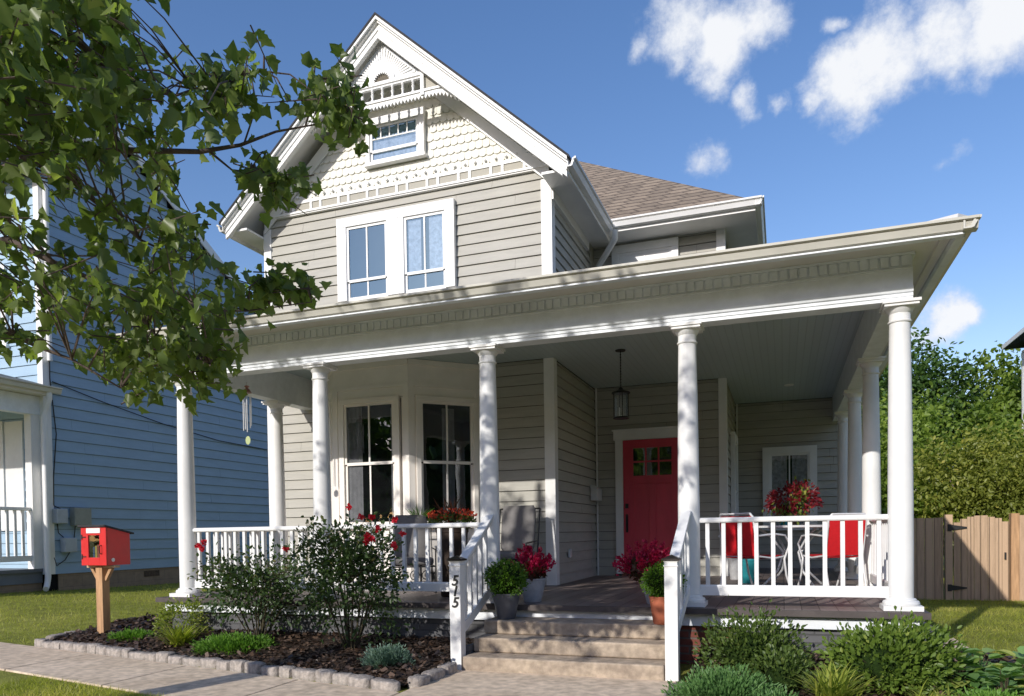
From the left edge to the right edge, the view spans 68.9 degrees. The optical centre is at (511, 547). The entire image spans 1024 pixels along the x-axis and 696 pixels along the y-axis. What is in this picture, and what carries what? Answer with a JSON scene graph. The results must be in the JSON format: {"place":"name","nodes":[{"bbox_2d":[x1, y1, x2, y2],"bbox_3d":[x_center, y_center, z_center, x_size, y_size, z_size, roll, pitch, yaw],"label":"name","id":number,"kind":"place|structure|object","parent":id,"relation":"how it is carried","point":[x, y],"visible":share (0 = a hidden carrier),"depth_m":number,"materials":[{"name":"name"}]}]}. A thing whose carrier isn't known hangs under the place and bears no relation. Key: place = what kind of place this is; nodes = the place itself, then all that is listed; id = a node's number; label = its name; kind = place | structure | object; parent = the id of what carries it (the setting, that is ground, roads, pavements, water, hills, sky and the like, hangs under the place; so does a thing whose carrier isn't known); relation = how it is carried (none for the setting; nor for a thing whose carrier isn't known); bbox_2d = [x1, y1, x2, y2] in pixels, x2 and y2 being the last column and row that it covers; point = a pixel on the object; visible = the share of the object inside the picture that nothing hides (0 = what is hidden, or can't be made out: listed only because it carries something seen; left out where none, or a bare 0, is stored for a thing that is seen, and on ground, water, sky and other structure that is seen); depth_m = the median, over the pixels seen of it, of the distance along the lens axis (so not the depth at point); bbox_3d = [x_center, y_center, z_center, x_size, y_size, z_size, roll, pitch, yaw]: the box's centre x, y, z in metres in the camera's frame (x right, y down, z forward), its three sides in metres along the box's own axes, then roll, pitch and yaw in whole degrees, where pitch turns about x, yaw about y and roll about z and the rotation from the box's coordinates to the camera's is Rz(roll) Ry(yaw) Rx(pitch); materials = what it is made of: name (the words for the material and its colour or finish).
{"place":"outdoors","nodes":[
{"label":"outdoors","id":0,"kind":"place"},
{"bbox_2d":[0,582,212,644],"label":"lawn grass","id":1,"kind":"structure","parent":0,"point":[94,607],"depth_m":11.67,"materials":[{"name":"green plant"}]},
{"bbox_2d":[0,642,398,695],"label":"sidewalk","id":2,"kind":"structure","parent":0,"point":[144,676],"depth_m":6.24,"materials":[{"name":"concrete"}]},
{"bbox_2d":[0,542,1023,695],"bbox_3d":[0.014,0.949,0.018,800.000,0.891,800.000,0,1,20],"label":"ground","id":3,"kind":"structure","parent":0,"point":[6,676],"depth_m":10.42,"materials":[{"name":"green plant"}]},
{"bbox_2d":[34,638,48,646],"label":"edging stone","id":4,"kind":"object","parent":3,"relation":"on","point":[37,642],"visible":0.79,"depth_m":8.18,"materials":[{"name":"stone"}]},
{"bbox_2d":[41,640,51,647],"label":"edging stone","id":5,"kind":"object","parent":3,"relation":"on","point":[45,644],"visible":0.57,"depth_m":8.05,"materials":[{"name":"stone"}]},
{"bbox_2d":[45,633,66,639],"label":"edging stone","id":6,"kind":"object","parent":3,"relation":"on","point":[52,635],"visible":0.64,"depth_m":8.46,"materials":[{"name":"stone"}]},
{"bbox_2d":[51,640,66,649],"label":"edging stone","id":7,"kind":"object","parent":3,"relation":"on","point":[55,644],"visible":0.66,"depth_m":7.96,"materials":[{"name":"stone"}]},
{"bbox_2d":[60,641,77,650],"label":"edging stone","id":8,"kind":"object","parent":3,"relation":"on","point":[67,645],"visible":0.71,"depth_m":7.84,"materials":[{"name":"stone"}]},
{"bbox_2d":[73,642,90,652],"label":"edging stone","id":9,"kind":"object","parent":3,"relation":"on","point":[80,647],"visible":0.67,"depth_m":7.72,"materials":[{"name":"grey stone"}]},
{"bbox_2d":[0,673,170,695],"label":"lawn grass","id":10,"kind":"structure","parent":3,"relation":"on","point":[19,685],"depth_m":5.79,"materials":[{"name":"green plant"}]},
{"bbox_2d":[87,643,102,653],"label":"edging stone","id":11,"kind":"object","parent":3,"relation":"on","point":[91,648],"visible":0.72,"depth_m":7.64,"materials":[{"name":"stone"}]},
{"bbox_2d":[96,645,111,654],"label":"edging stone","id":12,"kind":"object","parent":3,"relation":"on","point":[100,649],"visible":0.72,"depth_m":7.54,"materials":[{"name":"stone"}]},
{"bbox_2d":[105,646,125,656],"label":"edging stone","id":13,"kind":"object","parent":3,"relation":"on","point":[115,651],"visible":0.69,"depth_m":7.42,"materials":[{"name":"grey stone"}]},
{"bbox_2d":[121,647,135,657],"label":"edging stone","id":14,"kind":"object","parent":3,"relation":"on","point":[125,652],"visible":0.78,"depth_m":7.34,"materials":[{"name":"stone"}]},
{"bbox_2d":[0,122,269,592],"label":"house","id":15,"kind":"structure","parent":3,"relation":"on","point":[78,447],"depth_m":14.55,"materials":[{"name":"blue paint"}]},
{"bbox_2d":[0,421,5,530],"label":"window","id":16,"kind":"structure","parent":15,"relation":"in","point":[2,437],"depth_m":13.75,"materials":[{"name":"white paint"}]},
{"bbox_2d":[0,264,9,347],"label":"window","id":17,"kind":"structure","parent":15,"relation":"in","point":[7,317],"depth_m":13.64,"materials":[{"name":"white paint"}]},
{"bbox_2d":[128,651,149,659],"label":"edging stone","id":18,"kind":"object","parent":3,"relation":"on","point":[139,655],"visible":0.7,"depth_m":7.22,"materials":[{"name":"grey stone"}]},
{"bbox_2d":[145,652,156,661],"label":"edging stone","id":19,"kind":"object","parent":3,"relation":"on","point":[150,656],"visible":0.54,"depth_m":7.12,"materials":[{"name":"stone"}]},
{"bbox_2d":[156,651,176,662],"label":"edging stone","id":20,"kind":"object","parent":3,"relation":"on","point":[162,656],"visible":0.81,"depth_m":7.03,"materials":[{"name":"grey stone"}]},
{"bbox_2d":[168,655,189,664],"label":"edging stone","id":21,"kind":"object","parent":3,"relation":"on","point":[174,659],"visible":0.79,"depth_m":6.93,"materials":[{"name":"grey stone"}]},
{"bbox_2d":[0,0,378,415],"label":"maple tree","id":22,"kind":"object","parent":3,"relation":"on","point":[104,83],"visible":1,"depth_m":3.37,"materials":[{"name":"green plant"}]},
{"bbox_2d":[182,656,202,666],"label":"edging stone","id":23,"kind":"object","parent":3,"relation":"on","point":[191,661],"visible":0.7,"depth_m":6.83,"materials":[{"name":"grey stone"}]},
{"bbox_2d":[200,657,223,668],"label":"edging stone","id":24,"kind":"object","parent":3,"relation":"on","point":[207,662],"visible":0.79,"depth_m":6.71,"materials":[{"name":"grey stone"}]},
{"bbox_2d":[216,659,230,670],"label":"edging stone","id":25,"kind":"object","parent":3,"relation":"on","point":[222,664],"visible":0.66,"depth_m":6.58,"materials":[{"name":"grey stone"}]},
{"bbox_2d":[230,659,248,672],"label":"edging stone","id":26,"kind":"object","parent":3,"relation":"on","point":[236,665],"visible":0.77,"depth_m":6.49,"materials":[{"name":"grey stone"}]},
{"bbox_2d":[244,661,266,674],"bbox_3d":[-2.216,1.061,6.445,0.212,0.148,0.115,0,1,32],"label":"edging stone","id":27,"kind":"object","parent":3,"relation":"on","point":[252,667],"visible":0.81,"depth_m":6.39,"materials":[{"name":"grey stone"}]},
{"bbox_2d":[261,665,279,676],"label":"edging stone","id":28,"kind":"object","parent":3,"relation":"on","point":[269,670],"visible":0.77,"depth_m":6.27,"materials":[{"name":"grey stone"}]},
{"bbox_2d":[279,665,296,677],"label":"edging stone","id":29,"kind":"object","parent":3,"relation":"on","point":[285,671],"visible":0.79,"depth_m":6.20,"materials":[{"name":"grey stone"}]},
{"bbox_2d":[292,667,316,680],"bbox_3d":[-1.695,1.067,6.143,0.279,0.134,0.118,0,3,30],"label":"edging stone","id":30,"kind":"object","parent":3,"relation":"on","point":[300,673],"visible":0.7,"depth_m":6.09,"materials":[{"name":"grey stone"}]},
{"bbox_2d":[315,668,337,682],"bbox_3d":[-1.495,1.059,6.018,0.193,0.147,0.118,1,4,32],"label":"edging stone","id":31,"kind":"object","parent":3,"relation":"on","point":[323,675],"visible":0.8,"depth_m":5.97,"materials":[{"name":"grey stone"}]},
{"bbox_2d":[332,672,353,684],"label":"edging stone","id":32,"kind":"object","parent":3,"relation":"on","point":[339,678],"visible":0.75,"depth_m":5.88,"materials":[{"name":"grey stone"}]},
{"bbox_2d":[348,674,374,687],"bbox_3d":[-1.171,1.064,5.804,0.223,0.136,0.140,2,5,32],"label":"edging stone","id":33,"kind":"object","parent":3,"relation":"on","point":[360,680],"visible":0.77,"depth_m":5.75,"materials":[{"name":"grey stone"}]},
{"bbox_2d":[371,677,400,691],"bbox_3d":[-0.961,1.068,5.671,0.267,0.129,0.118,2,3,35],"label":"edging stone","id":34,"kind":"object","parent":3,"relation":"on","point":[380,683],"visible":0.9,"depth_m":5.62,"materials":[{"name":"grey stone"}]},
{"bbox_2d":[407,674,429,688],"bbox_3d":[-0.725,1.058,5.760,0.132,0.138,0.190,1,0,23],"label":"edging stone","id":35,"kind":"object","parent":3,"relation":"on","point":[417,680],"visible":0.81,"depth_m":5.70,"materials":[{"name":"grey stone"}]},
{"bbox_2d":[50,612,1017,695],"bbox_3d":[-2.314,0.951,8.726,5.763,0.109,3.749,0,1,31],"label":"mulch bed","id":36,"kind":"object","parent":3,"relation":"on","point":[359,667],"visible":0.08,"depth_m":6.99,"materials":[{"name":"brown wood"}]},
{"bbox_2d":[77,525,133,632],"bbox_3d":[-4.716,0.457,8.703,0.420,1.438,0.410,0,1,20],"label":"book box","id":37,"kind":"object","parent":36,"relation":"on","point":[115,541],"visible":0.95,"depth_m":8.60,"materials":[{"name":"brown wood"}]},
{"bbox_2d":[81,527,107,564],"bbox_3d":[-4.789,-0.015,8.526,0.380,0.441,0.049,0,1,20],"label":"door","id":38,"kind":"structure","parent":37,"relation":"in","point":[85,545],"depth_m":8.53,"materials":[{"name":"red paint"}]},
{"bbox_2d":[106,626,158,640],"bbox_3d":[-4.183,0.966,8.222,0.673,0.198,0.508,0,1,20],"label":"juniper","id":39,"kind":"object","parent":36,"relation":"on","point":[137,633],"visible":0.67,"depth_m":8.15,"materials":[{"name":"green plant"}]},
{"bbox_2d":[149,620,210,646],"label":"grass clump","id":40,"kind":"object","parent":36,"relation":"on","point":[179,637],"visible":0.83,"depth_m":7.61,"materials":[{"name":"green plant"}]},
{"bbox_2d":[147,595,213,641],"bbox_3d":[-3.564,0.781,8.053,0.604,0.546,0.695,0,1,20],"label":"shrub","id":41,"kind":"object","parent":36,"relation":"on","point":[191,619],"visible":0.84,"depth_m":8.04,"materials":[{"name":"green plant"}]},
{"bbox_2d":[189,630,279,655],"bbox_3d":[-2.725,0.945,7.370,0.815,0.268,0.893,-1,1,-29],"label":"juniper","id":42,"kind":"object","parent":36,"relation":"on","point":[229,641],"visible":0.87,"depth_m":7.24,"materials":[{"name":"green plant"}]},
{"bbox_2d":[186,538,333,635],"bbox_3d":[-2.622,0.445,7.604,1.427,1.079,1.173,0,1,20],"label":"rose bush","id":43,"kind":"object","parent":36,"relation":"on","point":[252,579],"visible":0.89,"depth_m":7.47,"materials":[{"name":"green plant"}]},
{"bbox_2d":[276,503,415,649],"bbox_3d":[-1.506,0.308,6.975,1.329,1.422,1.060,-1,1,6],"label":"rose bush","id":44,"kind":"object","parent":36,"relation":"on","point":[351,557],"visible":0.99,"depth_m":6.82,"materials":[{"name":"green plant"}]},
{"bbox_2d":[357,639,420,668],"bbox_3d":[-1.044,0.919,6.372,0.540,0.285,0.509,-1,1,-25],"label":"juniper","id":45,"kind":"object","parent":36,"relation":"on","point":[393,654],"visible":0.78,"depth_m":6.29,"materials":[{"name":"green plant"}]},
{"bbox_2d":[116,12,981,681],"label":"house","id":46,"kind":"structure","parent":3,"relation":"on","point":[502,288],"depth_m":9.54,"materials":[{"name":"beige paint"}]},
{"bbox_2d":[243,385,251,443],"bbox_3d":[-3.106,-1.577,8.754,0.110,0.735,0.110,0,1,20],"label":"wind chime","id":47,"kind":"object","parent":46,"relation":"hanging from","point":[246,409],"visible":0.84,"depth_m":8.75,"materials":[{"name":"silver metal"}]},
{"bbox_2d":[328,402,333,529],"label":"window","id":48,"kind":"structure","parent":46,"relation":"in","point":[329,404],"depth_m":9.87,"materials":[{"name":"white paint"}]},
{"bbox_2d":[336,208,398,302],"bbox_3d":[-1.987,-4.021,10.314,0.970,1.150,0.069,0,1,20],"label":"window","id":49,"kind":"structure","parent":46,"relation":"in","point":[367,244],"depth_m":10.33,"materials":[{"name":"white paint"}]},
{"bbox_2d":[338,395,402,529],"bbox_3d":[-1.837,-1.082,9.627,0.930,1.685,0.085,0,1,20],"label":"window","id":50,"kind":"structure","parent":46,"relation":"in","point":[369,429],"depth_m":9.65,"materials":[{"name":"glass"}]},
{"bbox_2d":[364,107,426,169],"bbox_3d":[-1.589,-5.556,10.123,0.930,0.645,0.085,0,1,20],"label":"window","id":51,"kind":"structure","parent":46,"relation":"in","point":[401,137],"depth_m":10.12,"materials":[{"name":"white paint"}]},
{"bbox_2d":[328,358,479,581],"bbox_3d":[-1.682,-0.940,9.964,2.514,2.895,0.753,0,1,20],"label":"bay window","id":52,"kind":"structure","parent":46,"relation":"in","point":[406,378],"depth_m":9.60,"materials":[{"name":"white paint"}]},
{"bbox_2d":[389,515,436,592],"bbox_3d":[-1.167,0.070,8.728,0.506,0.916,0.622,-1,1,-12],"label":"porch chair","id":53,"kind":"object","parent":46,"relation":"on","point":[412,519],"visible":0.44,"depth_m":8.88,"materials":[{"name":"black metal"}]},
{"bbox_2d":[405,504,432,581],"bbox_3d":[-1.128,-0.018,9.086,0.413,1.069,0.436,0,1,20],"label":"potted plant","id":54,"kind":"object","parent":46,"relation":"on","point":[417,513],"visible":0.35,"depth_m":9.07,"materials":[{"name":"red plant"}]},
{"bbox_2d":[398,198,456,293],"bbox_3d":[-1.141,-4.028,10.006,0.828,1.150,0.069,0,1,20],"label":"window","id":55,"kind":"structure","parent":46,"relation":"in","point":[426,231],"depth_m":10.01,"materials":[{"name":"white paint"}]},
{"bbox_2d":[415,395,478,527],"bbox_3d":[-0.834,-1.097,9.648,0.880,1.685,0.085,-1,1,-25],"label":"window","id":56,"kind":"structure","parent":46,"relation":"in","point":[446,427],"depth_m":9.66,"materials":[{"name":"glass"}]},
{"bbox_2d":[427,494,476,596],"bbox_3d":[-0.648,-0.035,8.054,0.573,1.128,0.448,0,1,20],"label":"flower planter","id":57,"kind":"object","parent":46,"relation":"on","point":[452,515],"visible":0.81,"depth_m":7.93,"materials":[{"name":"red plant"}]},
{"bbox_2d":[483,557,530,619],"bbox_3d":[-0.057,0.357,6.859,0.442,0.594,0.438,0,1,20],"label":"potted boxwood","id":58,"kind":"object","parent":46,"relation":"on","point":[507,579],"visible":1,"depth_m":6.77,"materials":[{"name":"plant"}]},
{"bbox_2d":[499,505,540,560],"bbox_3d":[0.013,-0.006,9.056,0.540,1.022,0.663,0,1,17],"label":"porch chair","id":59,"kind":"object","parent":46,"relation":"on","point":[518,526],"visible":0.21,"depth_m":9.23,"materials":[{"name":"black metal"}]},
{"bbox_2d":[508,543,556,601],"bbox_3d":[0.176,0.243,7.337,0.475,0.576,0.489,0,1,20],"label":"potted celosia","id":60,"kind":"object","parent":46,"relation":"on","point":[536,565],"visible":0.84,"depth_m":7.25,"materials":[{"name":"plant"}]},
{"bbox_2d":[590,485,601,500],"bbox_3d":[1.295,-0.833,11.365,0.125,0.240,0.340,0,1,20],"label":"mailbox","id":61,"kind":"object","parent":46,"relation":"attached to","point":[596,493],"visible":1,"depth_m":11.23,"materials":[{"name":"white metal"}]},
{"bbox_2d":[612,349,629,419],"bbox_3d":[1.335,-2.001,9.151,0.230,0.839,0.230,0,1,20],"label":"hanging lantern","id":62,"kind":"object","parent":46,"relation":"hanging from","point":[620,391],"visible":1,"depth_m":9.15,"materials":[{"name":"black metal"}]},
{"bbox_2d":[612,537,669,603],"bbox_3d":[1.271,0.214,6.932,0.644,0.617,0.626,-2,1,-32],"label":"potted celosia","id":63,"kind":"object","parent":46,"relation":"on","point":[635,560],"visible":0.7,"depth_m":6.88,"materials":[{"name":"plant"}]},
{"bbox_2d":[611,237,678,264],"bbox_3d":[2.004,-3.859,11.233,1.040,1.465,0.085,0,1,20],"label":"window","id":64,"kind":"structure","parent":46,"relation":"in","point":[672,244],"depth_m":11.19,"materials":[{"name":"white paint"}]},
{"bbox_2d":[623,438,677,573],"bbox_3d":[2.132,-0.621,11.263,0.909,2.036,0.086,0,1,20],"label":"front door","id":65,"kind":"structure","parent":46,"relation":"in","point":[650,466],"depth_m":11.29,"materials":[{"name":"red paint"}]},
{"bbox_2d":[639,559,687,624],"bbox_3d":[1.276,0.364,6.316,0.412,0.562,0.395,0,1,20],"label":"potted boxwood","id":66,"kind":"object","parent":46,"relation":"on","point":[653,577],"visible":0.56,"depth_m":6.24,"materials":[{"name":"plant"}]},
{"bbox_2d":[730,431,738,515],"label":"window","id":67,"kind":"structure","parent":46,"relation":"in","point":[733,437],"depth_m":11.74,"materials":[{"name":"white paint"}]},
{"bbox_2d":[718,512,787,584],"bbox_3d":[2.581,0.053,7.957,0.631,0.845,0.525,-2,1,-34],"label":"patio chair","id":68,"kind":"object","parent":46,"relation":"on","point":[732,540],"visible":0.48,"depth_m":7.82,"materials":[{"name":"white metal"}]},
{"bbox_2d":[758,525,821,585],"bbox_3d":[3.361,0.094,8.945,1.040,0.721,1.040,0,1,20],"label":"patio table","id":69,"kind":"object","parent":46,"relation":"on","point":[815,527],"visible":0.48,"depth_m":8.85,"materials":[{"name":"white metal"}]},
{"bbox_2d":[762,476,823,524],"bbox_3d":[3.327,-0.542,8.831,0.700,0.632,0.687,0,1,20],"label":"flower pot","id":70,"kind":"object","parent":69,"relation":"on","point":[794,506],"visible":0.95,"depth_m":8.72,"materials":[{"name":"red ceramic"}]},
{"bbox_2d":[762,445,818,530],"bbox_3d":[4.790,-1.020,12.865,0.920,1.445,0.085,0,1,20],"label":"window","id":71,"kind":"structure","parent":46,"relation":"in","point":[780,464],"depth_m":12.88,"materials":[{"name":"white paint"}]},
{"bbox_2d":[797,513,867,585],"bbox_3d":[3.462,0.048,8.063,0.514,0.827,0.617,-1,1,-9],"label":"patio chair","id":72,"kind":"object","parent":46,"relation":"on","point":[851,538],"visible":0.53,"depth_m":7.81,"materials":[{"name":"red fabric"}]},
{"bbox_2d":[692,649,1015,695],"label":"mulch bed","id":73,"kind":"object","parent":3,"relation":"on","point":[808,692],"visible":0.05,"depth_m":5.20,"materials":[{"name":"brown soil"}]},
{"bbox_2d":[661,659,787,695],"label":"juniper","id":74,"kind":"object","parent":73,"relation":"on","point":[722,682],"visible":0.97,"depth_m":4.76,"materials":[{"name":"green plant"}]},
{"bbox_2d":[687,595,822,674],"bbox_3d":[1.878,0.736,5.791,0.968,0.756,0.919,-1,1,-16],"label":"shrub","id":75,"kind":"object","parent":73,"relation":"on","point":[741,645],"visible":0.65,"depth_m":5.65,"materials":[{"name":"green plant"}]},
{"bbox_2d":[747,684,798,695],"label":"juniper","id":76,"kind":"object","parent":73,"relation":"on","point":[772,693],"visible":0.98,"depth_m":4.56,"materials":[{"name":"green plant"}]},
{"bbox_2d":[746,640,822,695],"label":"shrub","id":77,"kind":"object","parent":73,"relation":"on","point":[779,669],"visible":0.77,"depth_m":5.16,"materials":[{"name":"green plant"}]},
{"bbox_2d":[786,658,880,695],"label":"grass clump","id":78,"kind":"object","parent":73,"relation":"on","point":[830,683],"visible":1,"depth_m":4.78,"materials":[{"name":"green plant"}]},
{"bbox_2d":[807,606,983,695],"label":"shrub","id":79,"kind":"object","parent":73,"relation":"on","point":[893,655],"visible":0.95,"depth_m":5.07,"materials":[{"name":"green plant"}]},
{"bbox_2d":[902,680,963,695],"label":"grass clump","id":80,"kind":"object","parent":73,"relation":"on","point":[930,692],"visible":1,"depth_m":4.64,"materials":[{"name":"green plant"}]},
{"bbox_2d":[927,648,997,693],"bbox_3d":[3.060,0.846,5.135,0.529,0.319,0.461,0,1,20],"label":"hosta","id":81,"kind":"object","parent":73,"relation":"on","point":[973,679],"visible":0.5,"depth_m":5.03,"materials":[{"name":"green plant"}]},
{"bbox_2d":[955,647,1004,673],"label":"hosta","id":82,"kind":"object","parent":73,"relation":"on","point":[983,663],"visible":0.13,"depth_m":5.44,"materials":[{"name":"green plant"}]},
{"bbox_2d":[943,684,1020,695],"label":"juniper","id":83,"kind":"object","parent":73,"relation":"on","point":[989,692],"visible":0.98,"depth_m":4.58,"materials":[{"name":"green plant"}]},
{"bbox_2d":[975,666,1023,695],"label":"hosta","id":84,"kind":"object","parent":73,"relation":"on","point":[1007,673],"visible":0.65,"depth_m":4.74,"materials":[{"name":"green plant"}]},
{"bbox_2d":[985,646,1023,690],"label":"hosta","id":85,"kind":"object","parent":73,"relation":"on","point":[1019,654],"visible":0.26,"depth_m":5.04,"materials":[{"name":"green plant"}]},
{"bbox_2d":[861,382,922,439],"bbox_3d":[10.278,-2.454,24.210,6.118,7.932,4.799,-1,1,-4],"label":"tree","id":86,"kind":"object","parent":3,"relation":"on","point":[886,401],"visible":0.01,"depth_m":23.53,"materials":[{"name":"plant"}]},
{"bbox_2d":[861,381,973,572],"bbox_3d":[10.193,-1.539,19.354,4.526,5.744,4.084,-1,1,-20],"label":"tree","id":87,"kind":"object","parent":3,"relation":"on","point":[920,420],"visible":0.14,"depth_m":19.20,"materials":[{"name":"green plant"}]},
{"bbox_2d":[914,515,952,599],"bbox_3d":[7.000,0.189,13.462,1.650,1.530,0.130,0,1,20],"label":"wooden fence","id":88,"kind":"object","parent":3,"relation":"on","point":[928,536],"visible":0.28,"depth_m":13.25,"materials":[{"name":"brown wood"}]},
{"bbox_2d":[948,515,1008,600],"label":"wooden gate","id":89,"kind":"structure","parent":88,"relation":"attached to","point":[981,555],"depth_m":13.00,"materials":[{"name":"brown wood"}]},
{"bbox_2d":[861,327,1006,484],"bbox_3d":[13.704,-3.430,25.233,5.720,8.453,4.720,0,1,20],"label":"tree","id":90,"kind":"object","parent":3,"relation":"on","point":[921,374],"visible":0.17,"depth_m":24.19,"materials":[{"name":"green plant"}]},
{"bbox_2d":[913,417,1023,581],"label":"tree","id":91,"kind":"object","parent":3,"relation":"on","point":[982,481],"visible":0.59,"depth_m":17.55,"materials":[{"name":"green plant"}]},
{"bbox_2d":[945,390,1023,467],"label":"tree","id":92,"kind":"object","parent":3,"relation":"on","point":[980,414],"visible":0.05,"depth_m":20.32,"materials":[{"name":"green plant"}]},
{"bbox_2d":[954,340,1021,444],"bbox_3d":[15.889,-2.476,23.537,4.424,8.192,5.399,0,1,20],"label":"tree","id":93,"kind":"object","parent":3,"relation":"on","point":[1011,380],"visible":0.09,"depth_m":22.62,"materials":[{"name":"green plant"}]},
{"bbox_2d":[979,468,1023,521],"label":"tree","id":94,"kind":"object","parent":3,"relation":"on","point":[1021,511],"visible":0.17,"depth_m":16.76,"materials":[{"name":"green plant"}]},
{"bbox_2d":[1002,327,1023,428],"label":"house","id":95,"kind":"structure","parent":3,"relation":"on","point":[1016,341],"depth_m":20.27,"materials":[{"name":"white paint"}]},
{"bbox_2d":[1009,513,1023,600],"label":"wooden fence","id":96,"kind":"object","parent":3,"relation":"on","point":[1016,556],"visible":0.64,"depth_m":12.79,"materials":[{"name":"brown wood"}]},
{"bbox_2d":[11,0,1023,448],"label":"sky","id":97,"kind":"structure","parent":0,"point":[845,116],"materials":[{"name":"blue"}]},
{"bbox_2d":[394,670,675,695],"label":"walkway","id":98,"kind":"structure","parent":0,"point":[471,683],"depth_m":5.62,"materials":[{"name":"concrete"}]},
{"bbox_2d":[421,668,444,681],"bbox_3d":[-0.637,1.052,5.982,0.125,0.138,0.276,-1,1,21],"label":"edging stone","id":99,"kind":"object","parent":98,"relation":"on","point":[434,674],"visible":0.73,"depth_m":5.94,"materials":[{"name":"grey stone"}]},
{"bbox_2d":[436,661,456,674],"bbox_3d":[-0.542,1.041,6.221,0.132,0.149,0.228,-2,0,19],"label":"edging stone","id":100,"kind":"object","parent":98,"relation":"on","point":[449,667],"visible":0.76,"depth_m":6.16,"materials":[{"name":"grey stone"}]},
{"bbox_2d":[728,558,737,579],"bbox_3d":[3.046,0.265,10.181,0.210,0.340,0.210,0,1,20],"label":"garden pot","id":101,"kind":"object","parent":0,"point":[733,567],"visible":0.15,"depth_m":10.12,"materials":[{"name":"stone"}]},
{"bbox_2d":[742,559,754,582],"bbox_3d":[2.995,0.299,9.455,0.252,0.300,0.252,0,1,20],"label":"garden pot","id":102,"kind":"object","parent":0,"point":[745,578],"visible":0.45,"depth_m":9.37,"materials":[{"name":"teal ceramic"}]},
{"bbox_2d":[923,622,968,649],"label":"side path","id":103,"kind":"structure","parent":0,"point":[946,642],"depth_m":7.53,"materials":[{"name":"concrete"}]},
{"bbox_2d":[916,597,1023,658],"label":"lawn grass","id":104,"kind":"structure","parent":0,"point":[965,601],"depth_m":9.78,"materials":[{"name":"green plant"}]}
]}

